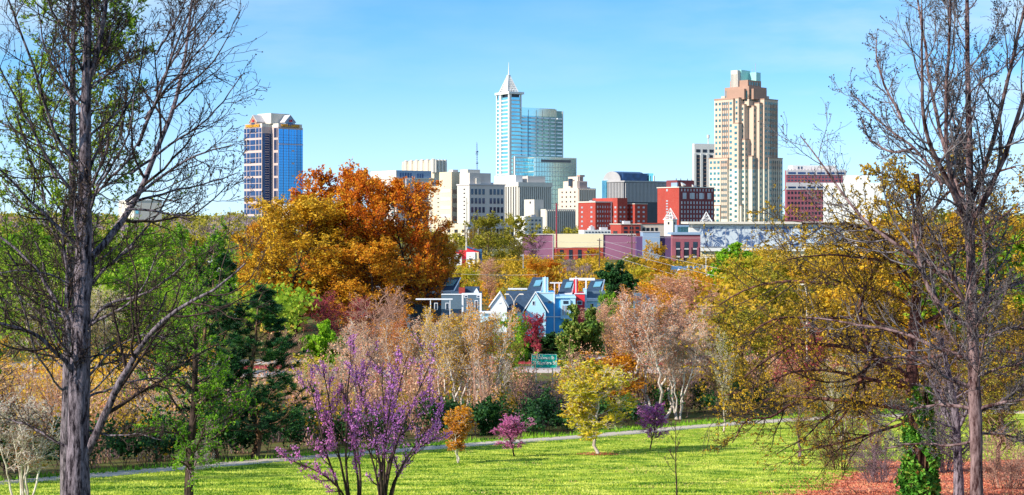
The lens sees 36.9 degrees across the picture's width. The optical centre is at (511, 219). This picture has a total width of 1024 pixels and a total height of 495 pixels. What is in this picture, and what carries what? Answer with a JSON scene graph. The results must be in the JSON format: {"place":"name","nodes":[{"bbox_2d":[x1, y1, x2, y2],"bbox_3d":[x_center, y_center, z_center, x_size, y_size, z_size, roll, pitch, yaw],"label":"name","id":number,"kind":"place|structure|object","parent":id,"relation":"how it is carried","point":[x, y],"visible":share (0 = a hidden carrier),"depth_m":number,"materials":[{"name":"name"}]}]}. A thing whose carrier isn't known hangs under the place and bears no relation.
{"place":"outdoors","nodes":[
{"label":"outdoors","id":0,"kind":"place"},
{"bbox_2d":[0,416,1023,494],"bbox_3d":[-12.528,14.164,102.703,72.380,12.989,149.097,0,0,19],"label":"lawn","id":1,"kind":"structure","parent":0,"point":[574,449],"depth_m":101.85,"materials":[{"name":"green plant"}]},
{"bbox_2d":[0,381,60,494],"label":"crape myrtle","id":2,"kind":"object","parent":1,"relation":"on","point":[17,438],"visible":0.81,"depth_m":55.83,"materials":[{"name":"beige plant"}]},
{"bbox_2d":[0,0,207,494],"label":"maple tree","id":3,"kind":"object","parent":1,"relation":"on","point":[72,118],"visible":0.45,"depth_m":42.91,"materials":[{"name":"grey plant"}]},
{"bbox_2d":[131,217,261,494],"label":"young tree","id":4,"kind":"object","parent":1,"relation":"on","point":[190,448],"visible":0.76,"depth_m":49.89,"materials":[{"name":"green plant"}]},
{"bbox_2d":[275,334,380,494],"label":"redbud tree","id":5,"kind":"object","parent":1,"relation":"on","point":[352,437],"visible":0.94,"depth_m":45.80,"materials":[{"name":"purple plant"}]},
{"bbox_2d":[342,333,452,494],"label":"redbud tree","id":6,"kind":"object","parent":1,"relation":"on","point":[383,476],"visible":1,"depth_m":44.13,"materials":[{"name":"purple plant"}]},
{"bbox_2d":[441,405,478,462],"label":"maple tree","id":7,"kind":"object","parent":1,"relation":"on","point":[460,428],"visible":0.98,"depth_m":105.48,"materials":[{"name":"orange plant"}]},
{"bbox_2d":[490,412,536,456],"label":"redbud tree","id":8,"kind":"object","parent":1,"relation":"on","point":[509,422],"visible":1,"depth_m":112.33,"materials":[{"name":"pink plant"}]},
{"bbox_2d":[554,358,643,452],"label":"maple tree","id":9,"kind":"object","parent":1,"relation":"on","point":[583,389],"visible":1,"depth_m":115.46,"materials":[{"name":"yellow plant"}]},
{"bbox_2d":[635,402,671,448],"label":"redbud tree","id":10,"kind":"object","parent":1,"relation":"on","point":[653,412],"visible":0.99,"depth_m":120.97,"materials":[{"name":"purple plant"}]},
{"bbox_2d":[705,327,739,430],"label":"young tree","id":11,"kind":"object","parent":1,"relation":"on","point":[722,344],"visible":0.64,"depth_m":141.80,"materials":[{"name":"brown plant"}]},
{"bbox_2d":[765,375,829,456],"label":"bare tree","id":12,"kind":"object","parent":1,"relation":"on","point":[798,423],"visible":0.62,"depth_m":111.66,"materials":[{"name":"brown plant"}]},
{"bbox_2d":[0,220,1023,482],"bbox_3d":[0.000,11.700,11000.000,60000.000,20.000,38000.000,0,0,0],"label":"ground","id":13,"kind":"structure","parent":0,"point":[412,438],"depth_m":164.87,"materials":[{"name":"green plant"}]},
{"bbox_2d":[0,352,61,440],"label":"bare tree","id":14,"kind":"object","parent":13,"relation":"on","point":[20,385],"visible":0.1,"depth_m":129.49,"materials":[{"name":"brown plant"}]},
{"bbox_2d":[0,332,219,429],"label":"woodland","id":15,"kind":"object","parent":13,"relation":"on","point":[98,375],"visible":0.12,"depth_m":189.19,"materials":[{"name":"yellow plant"}]},
{"bbox_2d":[97,257,182,356],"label":"shade tree","id":16,"kind":"object","parent":13,"relation":"on","point":[136,263],"visible":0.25,"depth_m":239.63,"materials":[{"name":"green plant"}]},
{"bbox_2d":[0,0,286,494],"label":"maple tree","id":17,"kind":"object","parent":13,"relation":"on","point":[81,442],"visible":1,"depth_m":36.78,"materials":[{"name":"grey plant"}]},
{"bbox_2d":[107,222,189,294],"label":"shade tree","id":18,"kind":"object","parent":13,"relation":"on","point":[149,230],"visible":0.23,"depth_m":327.11,"materials":[{"name":"green plant"}]},
{"bbox_2d":[0,208,312,265],"bbox_3d":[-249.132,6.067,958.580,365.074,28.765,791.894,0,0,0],"label":"woodland","id":19,"kind":"object","parent":13,"relation":"on","point":[197,224],"visible":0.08,"depth_m":918.76,"materials":[{"name":"green plant"}]},
{"bbox_2d":[0,236,322,361],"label":"woodland","id":20,"kind":"object","parent":13,"relation":"on","point":[290,304],"visible":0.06,"depth_m":238.72,"materials":[{"name":"green plant"}]},
{"bbox_2d":[139,234,294,457],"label":"pine tree","id":21,"kind":"object","parent":13,"relation":"on","point":[225,319],"visible":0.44,"depth_m":112.14,"materials":[{"name":"green plant"}]},
{"bbox_2d":[183,284,325,458],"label":"pine tree","id":22,"kind":"object","parent":13,"relation":"on","point":[268,320],"visible":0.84,"depth_m":110.89,"materials":[{"name":"green plant"}]},
{"bbox_2d":[234,215,300,293],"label":"oak tree","id":23,"kind":"object","parent":13,"relation":"on","point":[254,225],"visible":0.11,"depth_m":299.37,"materials":[{"name":"orange plant"}]},
{"bbox_2d":[244,113,302,218],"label":"office tower","id":24,"kind":"structure","parent":13,"relation":"on","point":[274,152],"depth_m":1414.29,"materials":[{"name":"blue glass"}]},
{"bbox_2d":[227,192,365,341],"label":"oak tree","id":25,"kind":"object","parent":13,"relation":"on","point":[302,209],"visible":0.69,"depth_m":263.77,"materials":[{"name":"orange plant"}]},
{"bbox_2d":[297,290,347,335],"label":"redbud tree","id":26,"kind":"object","parent":13,"relation":"on","point":[326,305],"visible":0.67,"depth_m":240.39,"materials":[{"name":"red plant"}]},
{"bbox_2d":[297,318,351,402],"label":"shade tree","id":27,"kind":"object","parent":13,"relation":"on","point":[323,339],"visible":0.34,"depth_m":176.30,"materials":[{"name":"green plant"}]},
{"bbox_2d":[287,157,413,336],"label":"oak tree","id":28,"kind":"object","parent":13,"relation":"on","point":[349,178],"visible":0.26,"depth_m":273.99,"materials":[{"name":"orange plant"}]},
{"bbox_2d":[328,317,383,401],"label":"bare tree","id":29,"kind":"object","parent":13,"relation":"on","point":[351,328],"visible":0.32,"depth_m":159.60,"materials":[{"name":"brown plant"}]},
{"bbox_2d":[341,332,388,406],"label":"bare tree","id":30,"kind":"object","parent":13,"relation":"on","point":[362,355],"visible":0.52,"depth_m":151.33,"materials":[{"name":"brown plant"}]},
{"bbox_2d":[297,235,434,345],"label":"oak tree","id":31,"kind":"object","parent":13,"relation":"on","point":[365,262],"visible":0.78,"depth_m":261.40,"materials":[{"name":"orange plant"}]},
{"bbox_2d":[346,292,409,384],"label":"bare tree","id":32,"kind":"object","parent":13,"relation":"on","point":[385,313],"visible":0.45,"depth_m":189.84,"materials":[{"name":"brown plant"}]},
{"bbox_2d":[338,174,457,334],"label":"oak tree","id":33,"kind":"object","parent":13,"relation":"on","point":[397,192],"visible":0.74,"depth_m":270.67,"materials":[{"name":"orange plant"}]},
{"bbox_2d":[371,170,436,229],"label":"office block","id":34,"kind":"structure","parent":13,"relation":"on","point":[424,176],"depth_m":1190.32,"materials":[{"name":"concrete"}]},
{"bbox_2d":[376,317,434,417],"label":"bare tree","id":35,"kind":"object","parent":13,"relation":"on","point":[407,340],"visible":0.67,"depth_m":158.04,"materials":[{"name":"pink plant"}]},
{"bbox_2d":[402,159,446,185],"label":"office block","id":36,"kind":"structure","parent":13,"relation":"on","point":[435,167],"depth_m":1246.30,"materials":[{"name":"beige concrete"}]},
{"bbox_2d":[405,230,465,286],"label":"oak tree","id":37,"kind":"object","parent":13,"relation":"on","point":[450,257],"visible":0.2,"depth_m":281.62,"materials":[{"name":"orange plant"}]},
{"bbox_2d":[411,277,460,335],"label":"house","id":38,"kind":"structure","parent":13,"relation":"on","point":[453,286],"depth_m":277.50,"materials":[{"name":"wood"}]},
{"bbox_2d":[429,170,459,231],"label":"office block","id":39,"kind":"structure","parent":13,"relation":"on","point":[444,202],"depth_m":1005.03,"materials":[{"name":"beige concrete"}]},
{"bbox_2d":[416,287,481,338],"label":"house","id":40,"kind":"structure","parent":13,"relation":"on","point":[456,302],"depth_m":261.00,"materials":[{"name":"paint"}]},
{"bbox_2d":[416,304,496,403],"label":"birch tree","id":41,"kind":"object","parent":13,"relation":"on","point":[446,360],"visible":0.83,"depth_m":147.48,"materials":[{"name":"beige plant"}]},
{"bbox_2d":[456,143,505,223],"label":"office block","id":42,"kind":"structure","parent":13,"relation":"on","point":[481,192],"depth_m":992.54,"materials":[{"name":"concrete"}]},
{"bbox_2d":[7,361,955,371],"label":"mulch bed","id":43,"kind":"object","parent":13,"relation":"on","point":[260,366],"visible":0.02,"depth_m":227.54,"materials":[{"name":"brown"}]},
{"bbox_2d":[90,283,126,370],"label":"bare tree","id":44,"kind":"object","parent":43,"relation":"on","point":[97,299],"visible":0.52,"depth_m":219.73,"materials":[{"name":"brown plant"}]},
{"bbox_2d":[450,298,520,402],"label":"birch tree","id":45,"kind":"object","parent":13,"relation":"on","point":[474,338],"visible":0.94,"depth_m":146.57,"materials":[{"name":"beige plant"}]},
{"bbox_2d":[463,210,510,260],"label":"shade tree","id":46,"kind":"object","parent":13,"relation":"on","point":[494,241],"visible":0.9,"depth_m":539.20,"materials":[{"name":"green plant"}]},
{"bbox_2d":[197,263,777,320],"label":"undergrowth","id":47,"kind":"object","parent":13,"relation":"on","point":[643,290],"visible":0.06,"depth_m":377.09,"materials":[{"name":"orange plant"}]},
{"bbox_2d":[476,395,501,435],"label":"holly tree","id":48,"kind":"object","parent":13,"relation":"on","point":[493,420],"visible":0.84,"depth_m":137.66,"materials":[{"name":"green plant"}]},
{"bbox_2d":[0,353,1021,477],"bbox_3d":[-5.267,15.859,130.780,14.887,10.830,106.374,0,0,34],"label":"undergrowth","id":49,"kind":"object","parent":13,"relation":"on","point":[544,407],"visible":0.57,"depth_m":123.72,"materials":[{"name":"green plant"}]},
{"bbox_2d":[0,329,1021,472],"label":"undergrowth","id":50,"kind":"object","parent":13,"relation":"on","point":[411,388],"visible":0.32,"depth_m":139.55,"materials":[{"name":"brown plant"}]},
{"bbox_2d":[484,213,540,258],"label":"shade tree","id":51,"kind":"object","parent":13,"relation":"on","point":[510,220],"visible":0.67,"depth_m":557.08,"materials":[{"name":"green plant"}]},
{"bbox_2d":[493,306,531,405],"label":"shade tree","id":52,"kind":"object","parent":13,"relation":"on","point":[521,332],"visible":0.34,"depth_m":174.51,"materials":[{"name":"green plant"}]},
{"bbox_2d":[493,175,551,218],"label":"office block","id":53,"kind":"structure","parent":13,"relation":"on","point":[519,189],"depth_m":1128.16,"materials":[{"name":"white concrete"}]},
{"bbox_2d":[34,409,1018,477],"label":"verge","id":54,"kind":"structure","parent":13,"relation":"on","point":[526,437],"depth_m":142.16,"materials":[{"name":"green plant"}]},
{"bbox_2d":[0,406,1023,480],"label":"grass","id":55,"kind":"structure","parent":54,"relation":"on","point":[546,434],"depth_m":125.34,"materials":[{"name":"green plant"}]},
{"bbox_2d":[506,288,548,339],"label":"house","id":56,"kind":"structure","parent":13,"relation":"on","point":[529,301],"depth_m":263.23,"materials":[{"name":"blue paint"}]},
{"bbox_2d":[524,199,575,233],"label":"office block","id":57,"kind":"structure","parent":13,"relation":"on","point":[566,218],"depth_m":1066.77,"materials":[{"name":"concrete"}]},
{"bbox_2d":[527,276,575,335],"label":"house","id":58,"kind":"structure","parent":13,"relation":"on","point":[556,305],"depth_m":268.00,"materials":[{"name":"blue"}]},
{"bbox_2d":[550,276,594,323],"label":"house","id":59,"kind":"structure","parent":13,"relation":"on","point":[569,286],"depth_m":278.00,"materials":[{"name":"red"}]},
{"bbox_2d":[558,175,595,230],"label":"art deco building","id":60,"kind":"structure","parent":13,"relation":"on","point":[573,192],"depth_m":1237.10,"materials":[{"name":"beige concrete"}]},
{"bbox_2d":[522,234,635,259],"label":"warehouse","id":61,"kind":"structure","parent":13,"relation":"on","point":[565,242],"depth_m":710.45,"materials":[{"name":"paint"}]},
{"bbox_2d":[553,303,604,378],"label":"magnolia tree","id":62,"kind":"object","parent":13,"relation":"on","point":[588,330],"visible":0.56,"depth_m":189.39,"materials":[{"name":"green plant"}]},
{"bbox_2d":[580,297,621,362],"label":"bare tree","id":63,"kind":"object","parent":13,"relation":"on","point":[603,313],"visible":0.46,"depth_m":195.35,"materials":[{"name":"brown plant"}]},
{"bbox_2d":[562,351,646,406],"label":"maple tree","id":64,"kind":"object","parent":13,"relation":"on","point":[621,359],"visible":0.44,"depth_m":157.72,"materials":[{"name":"yellow plant"}]},
{"bbox_2d":[578,198,646,229],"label":"brick hotel","id":65,"kind":"structure","parent":13,"relation":"on","point":[596,213],"depth_m":956.57,"materials":[{"name":"red brick"}]},
{"bbox_2d":[594,259,638,317],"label":"cedar tree","id":66,"kind":"object","parent":13,"relation":"on","point":[614,278],"visible":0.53,"depth_m":327.50,"materials":[{"name":"green plant"}]},
{"bbox_2d":[602,171,665,222],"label":"office block","id":67,"kind":"structure","parent":13,"relation":"on","point":[636,187],"depth_m":1313.16,"materials":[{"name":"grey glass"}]},
{"bbox_2d":[603,284,668,416],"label":"bare tree","id":68,"kind":"object","parent":13,"relation":"on","point":[662,309],"visible":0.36,"depth_m":160.28,"materials":[{"name":"brown plant"}]},
{"bbox_2d":[436,251,867,298],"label":"woodland","id":69,"kind":"object","parent":13,"relation":"on","point":[512,267],"visible":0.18,"depth_m":476.86,"materials":[{"name":"yellow plant"}]},
{"bbox_2d":[635,231,670,259],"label":"warehouse","id":70,"kind":"structure","parent":13,"relation":"on","point":[640,243],"depth_m":705.08,"materials":[{"name":"purple paint"}]},
{"bbox_2d":[609,291,718,418],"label":"crape myrtle","id":71,"kind":"object","parent":13,"relation":"on","point":[644,334],"visible":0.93,"depth_m":157.76,"materials":[{"name":"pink plant"}]},
{"bbox_2d":[614,270,730,339],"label":"bare tree","id":72,"kind":"object","parent":13,"relation":"on","point":[675,285],"visible":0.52,"depth_m":235.03,"materials":[{"name":"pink plant"}]},
{"bbox_2d":[645,314,710,418],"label":"bare tree","id":73,"kind":"object","parent":13,"relation":"on","point":[672,341],"visible":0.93,"depth_m":157.43,"materials":[{"name":"beige plant"}]},
{"bbox_2d":[667,232,701,260],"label":"brick building","id":74,"kind":"structure","parent":13,"relation":"on","point":[684,245],"depth_m":690.16,"materials":[{"name":"pink brick"}]},
{"bbox_2d":[657,178,714,224],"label":"brick building","id":75,"kind":"structure","parent":13,"relation":"on","point":[687,200],"depth_m":1028.62,"materials":[{"name":"red brick"}]},
{"bbox_2d":[692,135,713,186],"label":"office tower","id":76,"kind":"structure","parent":13,"relation":"on","point":[702,154],"depth_m":1502.32,"materials":[{"name":"white paint"}]},
{"bbox_2d":[707,241,756,283],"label":"shade tree","id":77,"kind":"object","parent":13,"relation":"on","point":[734,247],"visible":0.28,"depth_m":418.37,"materials":[{"name":"green plant"}]},
{"bbox_2d":[697,299,780,376],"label":"oak tree","id":78,"kind":"object","parent":13,"relation":"on","point":[747,315],"visible":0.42,"depth_m":188.76,"materials":[{"name":"yellow plant"}]},
{"bbox_2d":[708,63,782,221],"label":"stepped tower","id":79,"kind":"structure","parent":13,"relation":"on","point":[745,169],"depth_m":1396.58,"materials":[{"name":"beige stone"}]},
{"bbox_2d":[715,82,781,221],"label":"window","id":80,"kind":"structure","parent":79,"relation":"in","point":[749,82],"depth_m":1398.46,"materials":[{"name":"grey glass"}]},
{"bbox_2d":[733,268,809,363],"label":"oak tree","id":81,"kind":"object","parent":13,"relation":"on","point":[761,289],"visible":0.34,"depth_m":226.38,"materials":[{"name":"yellow plant"}]},
{"bbox_2d":[681,212,913,258],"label":"convention hall","id":82,"kind":"structure","parent":13,"relation":"on","point":[722,235],"depth_m":719.96,"materials":[{"name":"white paint"}]},
{"bbox_2d":[767,319,842,409],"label":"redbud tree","id":83,"kind":"object","parent":13,"relation":"on","point":[805,391],"visible":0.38,"depth_m":169.60,"materials":[{"name":"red plant"}]},
{"bbox_2d":[785,165,845,221],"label":"office block","id":84,"kind":"structure","parent":13,"relation":"on","point":[794,174],"depth_m":1182.25,"materials":[{"name":"brick"}]},
{"bbox_2d":[782,245,866,349],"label":"oak tree","id":85,"kind":"object","parent":13,"relation":"on","point":[808,272],"visible":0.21,"depth_m":242.15,"materials":[{"name":"yellow plant"}]},
{"bbox_2d":[804,404,869,470],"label":"bare tree","id":86,"kind":"object","parent":13,"relation":"on","point":[830,449],"visible":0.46,"depth_m":98.01,"materials":[{"name":"brown plant"}]},
{"bbox_2d":[680,238,1023,376],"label":"woodland","id":87,"kind":"object","parent":13,"relation":"on","point":[731,290],"visible":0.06,"depth_m":225.36,"materials":[{"name":"yellow plant"}]},
{"bbox_2d":[823,175,881,221],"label":"warehouse","id":88,"kind":"structure","parent":13,"relation":"on","point":[858,185],"depth_m":1098.33,"materials":[{"name":"white paint"}]},
{"bbox_2d":[825,288,907,414],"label":"oak tree","id":89,"kind":"object","parent":13,"relation":"on","point":[878,353],"visible":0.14,"depth_m":159.78,"materials":[{"name":"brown plant"}]},
{"bbox_2d":[818,223,959,377],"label":"oak tree","id":90,"kind":"object","parent":13,"relation":"on","point":[829,295],"visible":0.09,"depth_m":210.45,"materials":[{"name":"yellow plant"}]},
{"bbox_2d":[833,200,1023,401],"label":"oak tree","id":91,"kind":"object","parent":13,"relation":"on","point":[934,321],"visible":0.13,"depth_m":179.49,"materials":[{"name":"yellow plant"}]},
{"bbox_2d":[887,221,1023,404],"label":"shade tree","id":92,"kind":"object","parent":13,"relation":"on","point":[1019,247],"visible":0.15,"depth_m":150.50,"materials":[{"name":"green plant"}]},
{"bbox_2d":[947,286,1023,440],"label":"oak tree","id":93,"kind":"object","parent":13,"relation":"on","point":[1010,307],"visible":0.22,"depth_m":128.63,"materials":[{"name":"yellow plant"}]},
{"bbox_2d":[0,411,1023,484],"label":"path","id":94,"kind":"structure","parent":0,"point":[134,471],"depth_m":120.32,"materials":[{"name":"concrete"}]},
{"bbox_2d":[0,0,1023,217],"label":"sky","id":95,"kind":"structure","parent":0,"point":[380,84],"materials":[{"name":"blue"}]},
{"bbox_2d":[495,64,576,208],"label":"spire tower","id":96,"kind":"structure","parent":0,"point":[529,141],"depth_m":1462.93,"materials":[{"name":"blue glass"}]},
{"bbox_2d":[744,459,1023,494],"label":"bank","id":97,"kind":"structure","parent":0,"point":[985,489],"depth_m":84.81,"materials":[{"name":"brown plant"}]},
{"bbox_2d":[675,114,1023,494],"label":"oak tree","id":98,"kind":"object","parent":97,"relation":"on","point":[909,373],"visible":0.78,"depth_m":64.97,"materials":[{"name":"yellow plant"}]},
{"bbox_2d":[893,369,942,494],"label":"ivy","id":99,"kind":"object","parent":98,"relation":"attached to","point":[928,480],"visible":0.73,"depth_m":65.60,"materials":[{"name":"green plant"}]},
{"bbox_2d":[825,363,893,475],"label":"bare tree","id":100,"kind":"object","parent":97,"relation":"on","point":[874,426],"visible":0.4,"depth_m":92.26,"materials":[{"name":"brown plant"}]},
{"bbox_2d":[843,422,902,483],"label":"shrub","id":101,"kind":"object","parent":97,"relation":"on","point":[869,467],"visible":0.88,"depth_m":83.77,"materials":[{"name":"brown plant"}]},
{"bbox_2d":[758,0,1023,494],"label":"ash tree","id":102,"kind":"object","parent":97,"relation":"on","point":[968,210],"visible":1,"depth_m":39.79,"materials":[{"name":"grey plant"}]},
{"bbox_2d":[897,374,995,472],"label":"bare tree","id":103,"kind":"object","parent":97,"relation":"on","point":[949,464],"visible":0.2,"depth_m":95.21,"materials":[{"name":"brown plant"}]},
{"bbox_2d":[913,323,989,494],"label":"young tree","id":104,"kind":"object","parent":97,"relation":"on","point":[955,436],"visible":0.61,"depth_m":57.88,"materials":[{"name":"grey plant"}]},
{"bbox_2d":[950,358,1023,467],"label":"bare tree","id":105,"kind":"object","parent":97,"relation":"on","point":[989,411],"visible":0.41,"depth_m":99.29,"materials":[{"name":"brown plant"}]},
{"bbox_2d":[968,416,1023,489],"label":"shrub","id":106,"kind":"object","parent":97,"relation":"on","point":[1012,469],"visible":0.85,"depth_m":77.43,"materials":[{"name":"brown plant"}]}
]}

